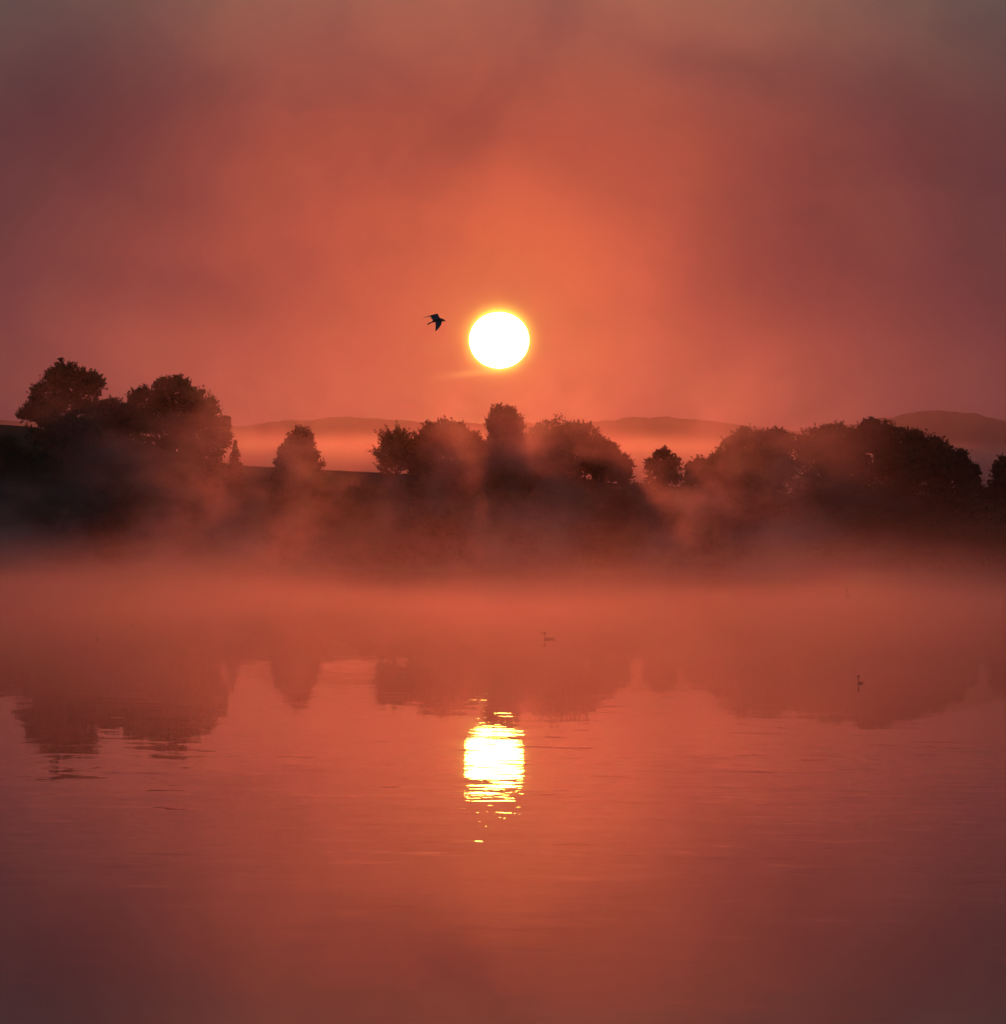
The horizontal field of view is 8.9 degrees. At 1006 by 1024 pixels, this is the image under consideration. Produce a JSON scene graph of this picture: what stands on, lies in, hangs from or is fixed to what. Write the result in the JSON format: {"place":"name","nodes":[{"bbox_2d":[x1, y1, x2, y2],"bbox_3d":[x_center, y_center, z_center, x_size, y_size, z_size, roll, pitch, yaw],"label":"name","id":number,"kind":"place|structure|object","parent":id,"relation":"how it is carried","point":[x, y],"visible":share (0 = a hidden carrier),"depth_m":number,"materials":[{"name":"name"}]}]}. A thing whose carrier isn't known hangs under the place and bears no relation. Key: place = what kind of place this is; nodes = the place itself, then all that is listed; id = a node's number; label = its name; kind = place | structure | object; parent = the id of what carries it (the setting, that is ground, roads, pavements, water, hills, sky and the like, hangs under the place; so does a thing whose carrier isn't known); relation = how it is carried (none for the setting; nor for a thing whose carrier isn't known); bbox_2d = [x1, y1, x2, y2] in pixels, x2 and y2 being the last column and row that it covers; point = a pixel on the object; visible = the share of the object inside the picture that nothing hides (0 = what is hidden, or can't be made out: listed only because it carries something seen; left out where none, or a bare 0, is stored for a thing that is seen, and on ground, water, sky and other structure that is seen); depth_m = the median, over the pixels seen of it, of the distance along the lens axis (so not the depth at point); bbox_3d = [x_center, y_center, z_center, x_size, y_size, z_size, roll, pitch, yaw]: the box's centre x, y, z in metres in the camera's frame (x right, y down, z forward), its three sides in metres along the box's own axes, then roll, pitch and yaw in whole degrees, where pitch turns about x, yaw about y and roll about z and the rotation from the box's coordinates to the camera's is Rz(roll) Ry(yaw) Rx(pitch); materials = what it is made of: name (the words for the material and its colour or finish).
{"place":"outdoors","nodes":[
{"label":"outdoors","id":0,"kind":"place"},
{"bbox_2d":[0,416,800,489],"bbox_3d":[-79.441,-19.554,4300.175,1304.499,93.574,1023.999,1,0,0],"label":"hills","id":1,"kind":"structure","parent":0,"point":[345,443],"depth_m":4174.03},
{"bbox_2d":[423,314,444,330],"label":"gull","id":2,"kind":"object","parent":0,"point":[436,319],"visible":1,"depth_m":150.00,"materials":[{"name":"black"}]},
{"bbox_2d":[469,312,528,367],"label":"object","id":3,"kind":"object","parent":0,"point":[498,339],"visible":1,"depth_m":39855.00,"materials":[{"name":"white"}]},
{"bbox_2d":[0,564,1005,1023],"bbox_3d":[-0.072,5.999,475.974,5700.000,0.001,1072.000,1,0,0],"label":"water","id":4,"kind":"structure","parent":0,"point":[332,796],"depth_m":85.88,"materials":[{"name":"liquid"}]},
{"bbox_2d":[0,425,1005,575],"bbox_3d":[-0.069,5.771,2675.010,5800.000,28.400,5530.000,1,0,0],"label":"ground","id":5,"kind":"structure","parent":0,"point":[260,507],"depth_m":1023.59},
{"bbox_2d":[0,433,69,538],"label":"edge tree","id":6,"kind":"object","parent":5,"relation":"on","point":[23,472],"visible":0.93,"depth_m":1036.67,"materials":[{"name":"green plant"}]},
{"bbox_2d":[14,357,107,457],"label":"birch tree","id":7,"kind":"object","parent":5,"relation":"on","point":[51,407],"visible":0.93,"depth_m":1082.86,"materials":[{"name":"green plant"}]},
{"bbox_2d":[46,395,151,502],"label":"bushy tree","id":8,"kind":"object","parent":5,"relation":"on","point":[108,424],"visible":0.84,"depth_m":1071.79,"materials":[{"name":"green plant"}]},
{"bbox_2d":[60,489,145,558],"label":"bush","id":9,"kind":"object","parent":5,"relation":"on","point":[117,519],"visible":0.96,"depth_m":1009.87,"materials":[{"name":"green plant"}]},
{"bbox_2d":[115,372,234,523],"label":"broad tree","id":10,"kind":"object","parent":5,"relation":"on","point":[174,474],"visible":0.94,"depth_m":1052.88,"materials":[{"name":"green plant"}]},
{"bbox_2d":[146,494,209,558],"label":"bush","id":11,"kind":"object","parent":5,"relation":"on","point":[186,518],"visible":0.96,"depth_m":1010.27,"materials":[{"name":"brown plant"}]},
{"bbox_2d":[201,481,248,559],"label":"bush","id":12,"kind":"object","parent":5,"relation":"on","point":[228,517],"visible":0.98,"depth_m":1012.43,"materials":[{"name":"brown plant"}]},
{"bbox_2d":[222,440,247,536],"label":"spruce tree","id":13,"kind":"object","parent":5,"relation":"on","point":[234,479],"visible":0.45,"depth_m":1049.49,"materials":[{"name":"brown plant"}]},
{"bbox_2d":[264,423,329,555],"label":"dome tree","id":14,"kind":"object","parent":5,"relation":"on","point":[298,473],"visible":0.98,"depth_m":1028.02,"materials":[{"name":"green plant"}]},
{"bbox_2d":[317,481,393,561],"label":"bush","id":15,"kind":"object","parent":5,"relation":"on","point":[350,517],"visible":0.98,"depth_m":1011.57,"materials":[{"name":"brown plant"}]},
{"bbox_2d":[368,419,416,482],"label":"feathery tree","id":16,"kind":"object","parent":5,"relation":"on","point":[391,444],"visible":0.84,"depth_m":1043.70,"materials":[{"name":"green plant"}]},
{"bbox_2d":[371,479,451,562],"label":"bush","id":17,"kind":"object","parent":5,"relation":"on","point":[417,516],"visible":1,"depth_m":1009.78,"materials":[{"name":"green plant"}]},
{"bbox_2d":[395,415,502,545],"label":"round tree","id":18,"kind":"object","parent":5,"relation":"on","point":[451,479],"visible":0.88,"depth_m":1032.92,"materials":[{"name":"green plant"}]},
{"bbox_2d":[0,510,1005,569],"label":"undergrowth","id":19,"kind":"object","parent":5,"relation":"on","point":[272,550],"visible":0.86,"depth_m":1010.20,"materials":[{"name":"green plant"}]},
{"bbox_2d":[475,401,535,548],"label":"narrow tree","id":20,"kind":"object","parent":5,"relation":"on","point":[505,426],"visible":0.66,"depth_m":1042.86,"materials":[{"name":"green plant"}]},
{"bbox_2d":[500,413,636,561],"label":"spreading tree","id":21,"kind":"object","parent":5,"relation":"on","point":[551,479],"visible":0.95,"depth_m":1022.27,"materials":[{"name":"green plant"}]},
{"bbox_2d":[590,481,674,565],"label":"bush","id":22,"kind":"object","parent":5,"relation":"on","point":[632,521],"visible":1,"depth_m":1008.71,"materials":[{"name":"green plant"}]},
{"bbox_2d":[626,445,691,510],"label":"tree","id":23,"kind":"object","parent":5,"relation":"on","point":[665,471],"visible":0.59,"depth_m":1058.86,"materials":[{"name":"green plant"}]},
{"bbox_2d":[651,493,719,565],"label":"bush","id":24,"kind":"object","parent":5,"relation":"on","point":[690,526],"visible":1,"depth_m":1010.04,"materials":[{"name":"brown plant"}]},
{"bbox_2d":[680,453,738,547],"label":"bushy tree","id":25,"kind":"object","parent":5,"relation":"on","point":[699,472],"visible":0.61,"depth_m":1048.16,"materials":[{"name":"green plant"}]},
{"bbox_2d":[708,422,798,557],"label":"grove tree","id":26,"kind":"object","parent":5,"relation":"on","point":[744,500],"visible":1,"depth_m":1032.08,"materials":[{"name":"green plant"}]},
{"bbox_2d":[783,420,869,561],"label":"grove tree","id":27,"kind":"object","parent":5,"relation":"on","point":[825,446],"visible":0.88,"depth_m":1027.20,"materials":[{"name":"green plant"}]},
{"bbox_2d":[834,416,933,566],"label":"grove tree","id":28,"kind":"object","parent":5,"relation":"on","point":[904,462],"visible":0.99,"depth_m":1016.83,"materials":[{"name":"green plant"}]},
{"bbox_2d":[897,428,984,558],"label":"grove tree","id":29,"kind":"object","parent":5,"relation":"on","point":[960,469],"visible":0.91,"depth_m":1021.72,"materials":[{"name":"black plant"}]},
{"bbox_2d":[946,499,1005,568],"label":"bush","id":30,"kind":"object","parent":5,"relation":"on","point":[982,527],"visible":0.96,"depth_m":1009.32,"materials":[{"name":"black plant"}]},
{"bbox_2d":[975,453,1005,510],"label":"edge tree","id":31,"kind":"object","parent":5,"relation":"on","point":[995,491],"visible":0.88,"depth_m":1028.36,"materials":[{"name":"black plant"}]},
{"bbox_2d":[0,0,1005,430],"label":"sky","id":32,"kind":"structure","parent":0,"point":[789,214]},
{"bbox_2d":[759,410,1005,494],"bbox_3d":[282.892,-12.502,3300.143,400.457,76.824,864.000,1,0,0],"label":"hills","id":33,"kind":"structure","parent":0,"point":[981,438],"depth_m":3184.37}
]}

